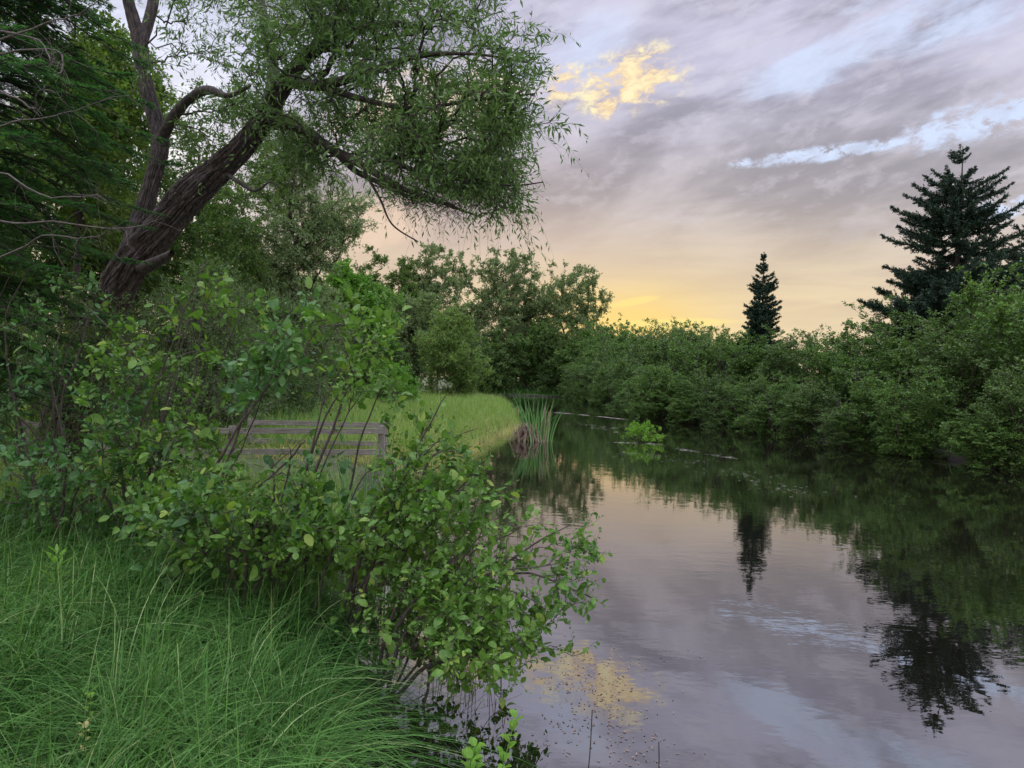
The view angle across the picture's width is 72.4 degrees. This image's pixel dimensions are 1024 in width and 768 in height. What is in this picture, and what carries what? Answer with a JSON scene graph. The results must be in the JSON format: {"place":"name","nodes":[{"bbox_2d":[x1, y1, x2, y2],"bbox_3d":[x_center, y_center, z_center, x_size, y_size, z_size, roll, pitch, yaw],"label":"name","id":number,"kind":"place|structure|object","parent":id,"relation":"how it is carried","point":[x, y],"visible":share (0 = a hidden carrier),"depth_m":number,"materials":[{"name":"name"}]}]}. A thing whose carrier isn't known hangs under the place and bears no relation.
{"place":"outdoors","nodes":[
{"label":"outdoors","id":0,"kind":"place"},
{"bbox_2d":[0,363,1021,767],"bbox_3d":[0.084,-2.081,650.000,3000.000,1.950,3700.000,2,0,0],"label":"ground","id":1,"kind":"structure","parent":0,"point":[364,467],"depth_m":12.20,"materials":[{"name":"soil"}]},
{"bbox_2d":[0,121,73,465],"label":"broadleaf tree","id":2,"kind":"object","parent":1,"relation":"on","point":[21,275],"visible":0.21,"depth_m":12.11,"materials":[{"name":"green plant"}]},
{"bbox_2d":[39,543,73,585],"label":"milkweed","id":3,"kind":"object","parent":1,"relation":"on","point":[54,558],"visible":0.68,"depth_m":4.62,"materials":[{"name":"green plant"}]},
{"bbox_2d":[0,10,138,438],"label":"broadleaf tree","id":4,"kind":"object","parent":1,"relation":"on","point":[49,261],"visible":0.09,"depth_m":17.12,"materials":[{"name":"green plant"}]},
{"bbox_2d":[0,265,169,479],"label":"willow shrub","id":5,"kind":"object","parent":1,"relation":"on","point":[65,333],"visible":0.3,"depth_m":8.89,"materials":[{"name":"green plant"}]},
{"bbox_2d":[0,410,182,564],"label":"broadleaf shrub","id":6,"kind":"object","parent":1,"relation":"on","point":[46,492],"visible":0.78,"depth_m":5.74,"materials":[{"name":"green plant"}]},
{"bbox_2d":[0,0,187,415],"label":"fir tree","id":7,"kind":"object","parent":1,"relation":"on","point":[24,135],"visible":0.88,"depth_m":7.58,"materials":[{"name":"green plant"}]},
{"bbox_2d":[0,0,190,272],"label":"dead sapling","id":8,"kind":"object","parent":1,"relation":"on","point":[36,95],"visible":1,"depth_m":5.21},
{"bbox_2d":[1,0,195,334],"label":"broadleaf tree","id":9,"kind":"object","parent":1,"relation":"on","point":[132,115],"visible":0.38,"depth_m":14.89,"materials":[{"name":"green plant"}]},
{"bbox_2d":[0,252,198,557],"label":"broadleaf shrub","id":10,"kind":"object","parent":1,"relation":"on","point":[58,360],"visible":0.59,"depth_m":6.51,"materials":[{"name":"green plant"}]},
{"bbox_2d":[17,421,228,461],"bbox_3d":[-6.884,1.444,12.446,3.585,1.479,0.169,2,0,-6],"label":"wooden railing","id":11,"kind":"object","parent":1,"relation":"on","point":[34,424],"visible":0.13,"depth_m":12.38,"materials":[{"name":"grey wood"}]},
{"bbox_2d":[24,44,242,414],"bbox_3d":[-11.002,-4.017,19.638,6.457,11.430,5.258,2,0,-34],"label":"broadleaf tree","id":12,"kind":"object","parent":1,"relation":"on","point":[190,256],"visible":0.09,"depth_m":19.48,"materials":[{"name":"green plant"}]},
{"bbox_2d":[49,260,283,561],"bbox_3d":[-3.077,0.302,6.048,2.075,2.863,2.277,2,0,0],"label":"broadleaf shrub","id":13,"kind":"object","parent":1,"relation":"on","point":[222,303],"visible":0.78,"depth_m":5.93,"materials":[{"name":"green plant"}]},
{"bbox_2d":[56,267,310,481],"bbox_3d":[-4.215,0.009,8.653,3.728,2.966,2.416,2,0,0],"label":"willow shrub","id":14,"kind":"object","parent":1,"relation":"on","point":[151,315],"visible":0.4,"depth_m":8.58,"materials":[{"name":"green plant"}]},
{"bbox_2d":[0,437,374,566],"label":"bank grass","id":15,"kind":"structure","parent":1,"relation":"on","point":[253,482],"depth_m":9.17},
{"bbox_2d":[86,76,298,402],"bbox_3d":[-10.682,-4.392,22.659,6.584,12.094,8.020,2,0,0],"label":"broadleaf tree","id":16,"kind":"object","parent":1,"relation":"on","point":[226,252],"visible":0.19,"depth_m":22.70,"materials":[{"name":"green plant"}]},
{"bbox_2d":[118,253,282,444],"bbox_3d":[-7.389,-0.690,16.871,3.366,5.000,3.310,2,0,23],"label":"willow shrub","id":17,"kind":"object","parent":1,"relation":"on","point":[240,335],"visible":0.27,"depth_m":16.41,"materials":[{"name":"green plant"}]},
{"bbox_2d":[174,181,273,390],"bbox_3d":[-10.975,-3.333,27.173,4.328,9.911,4.468,2,0,0],"label":"broadleaf tree","id":18,"kind":"object","parent":1,"relation":"on","point":[253,256],"visible":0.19,"depth_m":26.63,"materials":[{"name":"green plant"}]},
{"bbox_2d":[0,498,452,767],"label":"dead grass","id":19,"kind":"structure","parent":1,"relation":"on","point":[171,632],"depth_m":3.83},
{"bbox_2d":[108,276,357,594],"bbox_3d":[-2.186,0.399,5.448,2.204,2.588,2.015,2,0,0],"label":"broadleaf shrub","id":20,"kind":"object","parent":1,"relation":"on","point":[279,353],"visible":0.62,"depth_m":5.35,"materials":[{"name":"green plant"}]},
{"bbox_2d":[112,454,373,620],"bbox_3d":[-1.869,1.106,4.840,1.858,1.262,1.426,2,0,0],"label":"broadleaf shrub","id":21,"kind":"object","parent":1,"relation":"on","point":[187,493],"visible":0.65,"depth_m":4.72,"materials":[{"name":"green plant"}]},
{"bbox_2d":[3,387,523,468],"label":"meadow grass","id":22,"kind":"structure","parent":1,"relation":"on","point":[466,407],"depth_m":23.14,"materials":[{"name":"plant"}]},
{"bbox_2d":[0,456,544,767],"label":"sedge grass","id":23,"kind":"structure","parent":1,"relation":"on","point":[303,644],"depth_m":3.67,"materials":[{"name":"plant"}]},
{"bbox_2d":[234,283,337,425],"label":"willow shrub","id":24,"kind":"object","parent":1,"relation":"on","point":[307,387],"visible":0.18,"depth_m":21.91,"materials":[{"name":"green plant"}]},
{"bbox_2d":[230,107,381,402],"bbox_3d":[-9.473,-4.937,29.947,6.656,12.988,6.306,2,0,-41],"label":"willow tree","id":25,"kind":"object","parent":1,"relation":"on","point":[303,255],"visible":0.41,"depth_m":29.47,"materials":[{"name":"green plant"}]},
{"bbox_2d":[228,426,385,486],"bbox_3d":[-3.807,1.501,12.822,2.881,1.558,0.170,2,0,-6],"label":"wooden railing","id":26,"kind":"object","parent":1,"relation":"on","point":[380,431],"visible":0.5,"depth_m":12.75,"materials":[{"name":"grey wood"}]},
{"bbox_2d":[31,0,588,475],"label":"leaning willow","id":27,"kind":"object","parent":1,"relation":"on","point":[411,136],"visible":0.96,"depth_m":8.51,"materials":[{"name":"green plant"}]},
{"bbox_2d":[274,271,352,372],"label":"willow tree","id":28,"kind":"object","parent":1,"relation":"on","point":[333,294],"visible":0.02,"depth_m":51.68,"materials":[{"name":"green plant"}]},
{"bbox_2d":[247,418,387,453],"bbox_3d":[-4.271,1.518,15.273,3.244,1.543,0.167,2,0,7],"label":"wooden railing","id":29,"kind":"object","parent":1,"relation":"on","point":[307,423],"visible":0.48,"depth_m":15.20,"materials":[{"name":"grey wood"}]},
{"bbox_2d":[217,274,420,622],"bbox_3d":[-1.421,0.459,5.039,1.475,2.644,1.682,2,0,-12],"label":"broadleaf shrub","id":30,"kind":"object","parent":1,"relation":"on","point":[310,544],"visible":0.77,"depth_m":4.85,"materials":[{"name":"green plant"}]},
{"bbox_2d":[260,436,417,562],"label":"reed clump","id":31,"kind":"object","parent":1,"relation":"on","point":[365,488],"visible":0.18,"depth_m":7.76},
{"bbox_2d":[326,314,372,396],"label":"alder bush","id":32,"kind":"object","parent":1,"relation":"on","point":[365,354],"visible":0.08,"depth_m":47.65,"materials":[{"name":"green plant"}]},
{"bbox_2d":[344,628,372,732],"bbox_3d":[-0.887,1.726,4.032,0.175,0.647,0.194,2,0,-26],"label":"goldenrod","id":33,"kind":"object","parent":1,"relation":"on","point":[359,647],"visible":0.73,"depth_m":4.04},
{"bbox_2d":[317,257,408,386],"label":"maple tree","id":34,"kind":"object","parent":1,"relation":"on","point":[351,279],"visible":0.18,"depth_m":56.12,"materials":[{"name":"green plant"}]},
{"bbox_2d":[352,244,395,325],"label":"cottonwood tree","id":35,"kind":"object","parent":1,"relation":"on","point":[377,258],"visible":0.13,"depth_m":83.75,"materials":[{"name":"green plant"}]},
{"bbox_2d":[239,406,525,478],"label":"yellow sedge","id":36,"kind":"object","parent":1,"relation":"on","point":[363,461],"visible":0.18,"depth_m":16.44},
{"bbox_2d":[367,361,424,404],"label":"alder bush","id":37,"kind":"object","parent":1,"relation":"on","point":[412,384],"visible":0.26,"depth_m":39.65,"materials":[{"name":"green plant"}]},
{"bbox_2d":[385,325,415,367],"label":"alder bush","id":38,"kind":"object","parent":1,"relation":"on","point":[402,355],"visible":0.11,"depth_m":61.69,"materials":[{"name":"green plant"}]},
{"bbox_2d":[382,256,430,312],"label":"cottonwood tree","id":39,"kind":"object","parent":1,"relation":"on","point":[394,278],"visible":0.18,"depth_m":89.57,"materials":[{"name":"green plant"}]},
{"bbox_2d":[377,289,448,381],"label":"willow tree","id":40,"kind":"object","parent":1,"relation":"on","point":[419,318],"visible":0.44,"depth_m":75.15,"materials":[{"name":"green plant"}]},
{"bbox_2d":[309,396,525,667],"bbox_3d":[-0.722,1.012,4.784,1.410,1.884,1.829,2,0,-17],"label":"broadleaf shrub","id":41,"kind":"object","parent":1,"relation":"on","point":[400,490],"visible":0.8,"depth_m":4.48,"materials":[{"name":"green plant"}]},
{"bbox_2d":[398,242,467,389],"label":"willow tree","id":42,"kind":"object","parent":1,"relation":"on","point":[427,284],"visible":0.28,"depth_m":94.45,"materials":[{"name":"green plant"}]},
{"bbox_2d":[410,292,494,396],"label":"alder bush","id":43,"kind":"object","parent":1,"relation":"on","point":[455,377],"visible":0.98,"depth_m":55.33,"materials":[{"name":"green plant"}]},
{"bbox_2d":[461,746,482,767],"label":"maple seedling","id":44,"kind":"object","parent":1,"relation":"on","point":[467,752],"visible":1,"depth_m":3.00,"materials":[{"name":"green plant"}]},
{"bbox_2d":[453,324,495,396],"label":"alder bush","id":45,"kind":"object","parent":1,"relation":"on","point":[487,348],"visible":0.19,"depth_m":65.84,"materials":[{"name":"green plant"}]},
{"bbox_2d":[342,490,616,716],"bbox_3d":[-0.214,1.424,4.471,1.516,1.611,1.645,2,0,-38],"label":"broadleaf shrub","id":46,"kind":"object","parent":1,"relation":"on","point":[457,645],"visible":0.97,"depth_m":4.12,"materials":[{"name":"green plant"}]},
{"bbox_2d":[437,245,547,388],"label":"willow tree","id":47,"kind":"object","parent":1,"relation":"on","point":[482,309],"visible":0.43,"depth_m":101.45,"materials":[{"name":"green plant"}]},
{"bbox_2d":[472,324,519,392],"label":"alder bush","id":48,"kind":"object","parent":1,"relation":"on","point":[495,379],"visible":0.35,"depth_m":91.24,"materials":[{"name":"green plant"}]},
{"bbox_2d":[468,709,523,767],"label":"maple seedling","id":49,"kind":"object","parent":1,"relation":"on","point":[513,724],"visible":0.8,"depth_m":3.29,"materials":[{"name":"green plant"}]},
{"bbox_2d":[480,319,530,392],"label":"alder bush","id":50,"kind":"object","parent":1,"relation":"on","point":[510,359],"visible":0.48,"depth_m":92.95,"materials":[{"name":"green plant"}]},
{"bbox_2d":[451,384,568,397],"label":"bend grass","id":51,"kind":"structure","parent":1,"relation":"on","point":[525,391],"depth_m":92.45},
{"bbox_2d":[505,316,551,392],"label":"alder bush","id":52,"kind":"object","parent":1,"relation":"on","point":[534,367],"visible":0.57,"depth_m":96.27,"materials":[{"name":"green plant"}]},
{"bbox_2d":[495,281,565,387],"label":"willow tree","id":53,"kind":"object","parent":1,"relation":"on","point":[545,305],"visible":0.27,"depth_m":105.22,"materials":[{"name":"green plant"}]},
{"bbox_2d":[527,317,578,394],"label":"alder bush","id":54,"kind":"object","parent":1,"relation":"on","point":[549,337],"visible":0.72,"depth_m":94.18,"materials":[{"name":"green plant"}]},
{"bbox_2d":[519,259,614,377],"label":"willow tree","id":55,"kind":"object","parent":1,"relation":"on","point":[585,309],"visible":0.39,"depth_m":109.05,"materials":[{"name":"green plant"}]},
{"bbox_2d":[548,320,601,385],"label":"alder bush","id":56,"kind":"object","parent":1,"relation":"on","point":[567,351],"visible":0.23,"depth_m":92.48,"materials":[{"name":"green plant"}]},
{"bbox_2d":[570,357,607,401],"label":"alder shrub","id":57,"kind":"object","parent":1,"relation":"on","point":[585,377],"visible":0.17,"depth_m":74.13,"materials":[{"name":"green plant"}]},
{"bbox_2d":[578,357,617,393],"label":"alder shrub","id":58,"kind":"object","parent":1,"relation":"on","point":[588,371],"visible":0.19,"depth_m":70.17,"materials":[{"name":"green plant"}]},
{"bbox_2d":[574,324,629,363],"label":"alder shrub","id":59,"kind":"object","parent":1,"relation":"on","point":[593,341],"visible":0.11,"depth_m":84.38,"materials":[{"name":"green plant"}]},
{"bbox_2d":[591,356,628,407],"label":"alder shrub","id":60,"kind":"object","parent":1,"relation":"on","point":[603,371],"visible":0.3,"depth_m":62.18,"materials":[{"name":"green plant"}]},
{"bbox_2d":[590,330,637,367],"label":"alder shrub","id":61,"kind":"object","parent":1,"relation":"on","point":[605,352],"visible":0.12,"depth_m":74.14,"materials":[{"name":"green plant"}]},
{"bbox_2d":[607,354,652,392],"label":"alder shrub","id":62,"kind":"object","parent":1,"relation":"on","point":[618,366],"visible":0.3,"depth_m":55.49,"materials":[{"name":"green plant"}]},
{"bbox_2d":[602,323,661,362],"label":"alder shrub","id":63,"kind":"object","parent":1,"relation":"on","point":[620,339],"visible":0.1,"depth_m":68.58,"materials":[{"name":"green plant"}]},
{"bbox_2d":[607,327,660,374],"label":"alder shrub","id":64,"kind":"object","parent":1,"relation":"on","point":[622,351],"visible":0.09,"depth_m":63.18,"materials":[{"name":"green plant"}]},
{"bbox_2d":[621,364,662,417],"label":"alder shrub","id":65,"kind":"object","parent":1,"relation":"on","point":[633,379],"visible":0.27,"depth_m":44.82,"materials":[{"name":"green plant"}]},
{"bbox_2d":[624,329,678,373],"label":"alder shrub","id":66,"kind":"object","parent":1,"relation":"on","point":[637,350],"visible":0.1,"depth_m":58.82,"materials":[{"name":"green plant"}]},
{"bbox_2d":[639,388,676,419],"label":"alder shrub","id":67,"kind":"object","parent":1,"relation":"on","point":[653,409],"visible":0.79,"depth_m":42.39,"materials":[{"name":"green plant"}]},
{"bbox_2d":[633,319,703,406],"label":"alder shrub","id":68,"kind":"object","parent":1,"relation":"on","point":[657,355],"visible":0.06,"depth_m":55.59,"materials":[{"name":"green plant"}]},
{"bbox_2d":[661,367,709,422],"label":"alder shrub","id":69,"kind":"object","parent":1,"relation":"on","point":[678,384],"visible":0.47,"depth_m":41.13,"materials":[{"name":"green plant"}]},
{"bbox_2d":[666,390,710,424],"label":"alder shrub","id":70,"kind":"object","parent":1,"relation":"on","point":[689,410],"visible":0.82,"depth_m":39.60,"materials":[{"name":"green plant"}]},
{"bbox_2d":[686,367,743,426],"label":"alder shrub","id":71,"kind":"object","parent":1,"relation":"on","point":[707,415],"visible":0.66,"depth_m":37.97,"materials":[{"name":"green plant"}]},
{"bbox_2d":[704,395,753,428],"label":"alder shrub","id":72,"kind":"object","parent":1,"relation":"on","point":[730,409],"visible":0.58,"depth_m":36.12,"materials":[{"name":"green plant"}]},
{"bbox_2d":[707,252,782,412],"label":"spruce tree","id":73,"kind":"object","parent":1,"relation":"on","point":[758,313],"visible":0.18,"depth_m":42.56,"materials":[{"name":"green plant"}]},
{"bbox_2d":[707,328,782,416],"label":"alder shrub","id":74,"kind":"object","parent":1,"relation":"on","point":[743,361],"visible":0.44,"depth_m":39.70,"materials":[{"name":"green plant"}]},
{"bbox_2d":[722,372,777,430],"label":"alder shrub","id":75,"kind":"object","parent":1,"relation":"on","point":[743,390],"visible":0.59,"depth_m":35.24,"materials":[{"name":"green plant"}]},
{"bbox_2d":[734,398,783,434],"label":"alder shrub","id":76,"kind":"object","parent":1,"relation":"on","point":[757,412],"visible":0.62,"depth_m":32.91,"materials":[{"name":"green plant"}]},
{"bbox_2d":[752,371,810,435],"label":"alder shrub","id":77,"kind":"object","parent":1,"relation":"on","point":[776,394],"visible":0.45,"depth_m":32.33,"materials":[{"name":"green plant"}]},
{"bbox_2d":[747,323,823,400],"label":"alder shrub","id":78,"kind":"object","parent":1,"relation":"on","point":[807,337],"visible":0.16,"depth_m":39.96,"materials":[{"name":"green plant"}]},
{"bbox_2d":[751,333,820,422],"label":"alder shrub","id":79,"kind":"object","parent":1,"relation":"on","point":[772,362],"visible":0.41,"depth_m":36.44,"materials":[{"name":"green plant"}]},
{"bbox_2d":[766,399,828,439],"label":"alder shrub","id":80,"kind":"object","parent":1,"relation":"on","point":[796,433],"visible":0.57,"depth_m":30.14,"materials":[{"name":"green plant"}]},
{"bbox_2d":[777,378,840,442],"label":"alder shrub","id":81,"kind":"object","parent":1,"relation":"on","point":[804,396],"visible":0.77,"depth_m":29.50,"materials":[{"name":"green plant"}]},
{"bbox_2d":[792,326,861,412],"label":"alder shrub","id":82,"kind":"object","parent":1,"relation":"on","point":[810,345],"visible":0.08,"depth_m":36.98,"materials":[{"name":"green plant"}]},
{"bbox_2d":[797,332,872,427],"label":"alder shrub","id":83,"kind":"object","parent":1,"relation":"on","point":[824,359],"visible":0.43,"depth_m":32.61,"materials":[{"name":"green plant"}]},
{"bbox_2d":[811,407,884,449],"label":"alder shrub","id":84,"kind":"object","parent":1,"relation":"on","point":[844,437],"visible":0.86,"depth_m":26.71,"materials":[{"name":"green plant"}]},
{"bbox_2d":[825,364,906,450],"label":"alder shrub","id":85,"kind":"object","parent":1,"relation":"on","point":[863,399],"visible":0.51,"depth_m":26.57,"materials":[{"name":"green plant"}]},
{"bbox_2d":[815,299,919,415],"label":"alder shrub","id":86,"kind":"object","parent":1,"relation":"on","point":[845,336],"visible":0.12,"depth_m":34.34,"materials":[{"name":"green plant"}]},
{"bbox_2d":[830,321,936,436],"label":"alder shrub","id":87,"kind":"object","parent":1,"relation":"on","point":[884,356],"visible":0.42,"depth_m":29.52,"materials":[{"name":"green plant"}]},
{"bbox_2d":[871,405,954,456],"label":"alder shrub","id":88,"kind":"object","parent":1,"relation":"on","point":[889,446],"visible":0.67,"depth_m":23.94,"materials":[{"name":"green plant"}]},
{"bbox_2d":[869,367,960,458],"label":"alder shrub","id":89,"kind":"object","parent":1,"relation":"on","point":[882,395],"visible":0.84,"depth_m":24.01,"materials":[{"name":"green plant"}]},
{"bbox_2d":[838,144,1023,432],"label":"spruce tree","id":90,"kind":"object","parent":1,"relation":"on","point":[933,286],"visible":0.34,"depth_m":33.11,"materials":[{"name":"green plant"}]},
{"bbox_2d":[858,294,1003,434],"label":"alder shrub","id":91,"kind":"object","parent":1,"relation":"on","point":[937,325],"visible":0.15,"depth_m":30.32,"materials":[{"name":"green plant"}]},
{"bbox_2d":[935,408,1023,469],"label":"alder shrub","id":92,"kind":"object","parent":1,"relation":"on","point":[977,428],"visible":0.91,"depth_m":21.15,"materials":[{"name":"green plant"}]},
{"bbox_2d":[940,257,1023,445],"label":"alder shrub","id":93,"kind":"object","parent":1,"relation":"on","point":[974,288],"visible":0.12,"depth_m":27.42,"materials":[{"name":"green plant"}]},
{"bbox_2d":[958,353,1023,471],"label":"alder shrub","id":94,"kind":"object","parent":1,"relation":"on","point":[1016,396],"visible":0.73,"depth_m":21.24,"materials":[{"name":"green plant"}]},
{"bbox_2d":[988,213,1023,285],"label":"spruce tree","id":95,"kind":"object","parent":1,"relation":"on","point":[1017,255],"visible":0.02,"depth_m":36.94,"materials":[{"name":"green plant"}]},
{"bbox_2d":[0,0,1023,381],"label":"sky","id":96,"kind":"structure","parent":0,"point":[722,134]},
{"bbox_2d":[337,395,1023,767],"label":"river water","id":97,"kind":"structure","parent":0,"point":[821,617],"depth_m":6.72,"materials":[{"name":"liquid"}]},
{"bbox_2d":[509,392,563,442],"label":"cattail clump","id":98,"kind":"object","parent":97,"relation":"in","point":[527,431],"visible":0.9,"depth_m":24.06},
{"bbox_2d":[589,379,613,407],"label":"alder shrub","id":99,"kind":"object","parent":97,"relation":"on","point":[602,402],"visible":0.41,"depth_m":61.58,"materials":[{"name":"green plant"}]},
{"bbox_2d":[521,643,705,765],"bbox_3d":[0.689,2.089,4.737,1.209,0.023,2.181,2,0,15],"label":"floating debris","id":100,"kind":"object","parent":97,"relation":"on","point":[599,710],"visible":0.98,"depth_m":4.47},
{"bbox_2d":[620,420,665,441],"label":"river bush","id":101,"kind":"object","parent":97,"relation":"in","point":[643,430],"visible":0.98,"depth_m":25.88,"materials":[{"name":"green plant"}]},
{"bbox_2d":[624,363,676,418],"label":"alder shrub","id":102,"kind":"object","parent":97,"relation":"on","point":[655,380],"visible":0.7,"depth_m":43.22,"materials":[{"name":"green plant"}]},
{"bbox_2d":[649,326,718,396],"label":"alder shrub","id":103,"kind":"object","parent":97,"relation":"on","point":[665,350],"visible":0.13,"depth_m":48.13,"materials":[{"name":"green plant"}]},
{"bbox_2d":[666,327,738,413],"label":"alder shrub","id":104,"kind":"object","parent":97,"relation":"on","point":[688,362],"visible":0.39,"depth_m":44.23,"materials":[{"name":"green plant"}]},
{"bbox_2d":[890,302,1018,450],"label":"alder shrub","id":105,"kind":"object","parent":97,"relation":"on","point":[960,354],"visible":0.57,"depth_m":25.18,"materials":[{"name":"green plant"}]},
{"bbox_2d":[963,285,1023,444],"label":"alder shrub","id":106,"kind":"object","parent":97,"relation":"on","point":[1011,313],"visible":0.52,"depth_m":23.86,"materials":[{"name":"green plant"}]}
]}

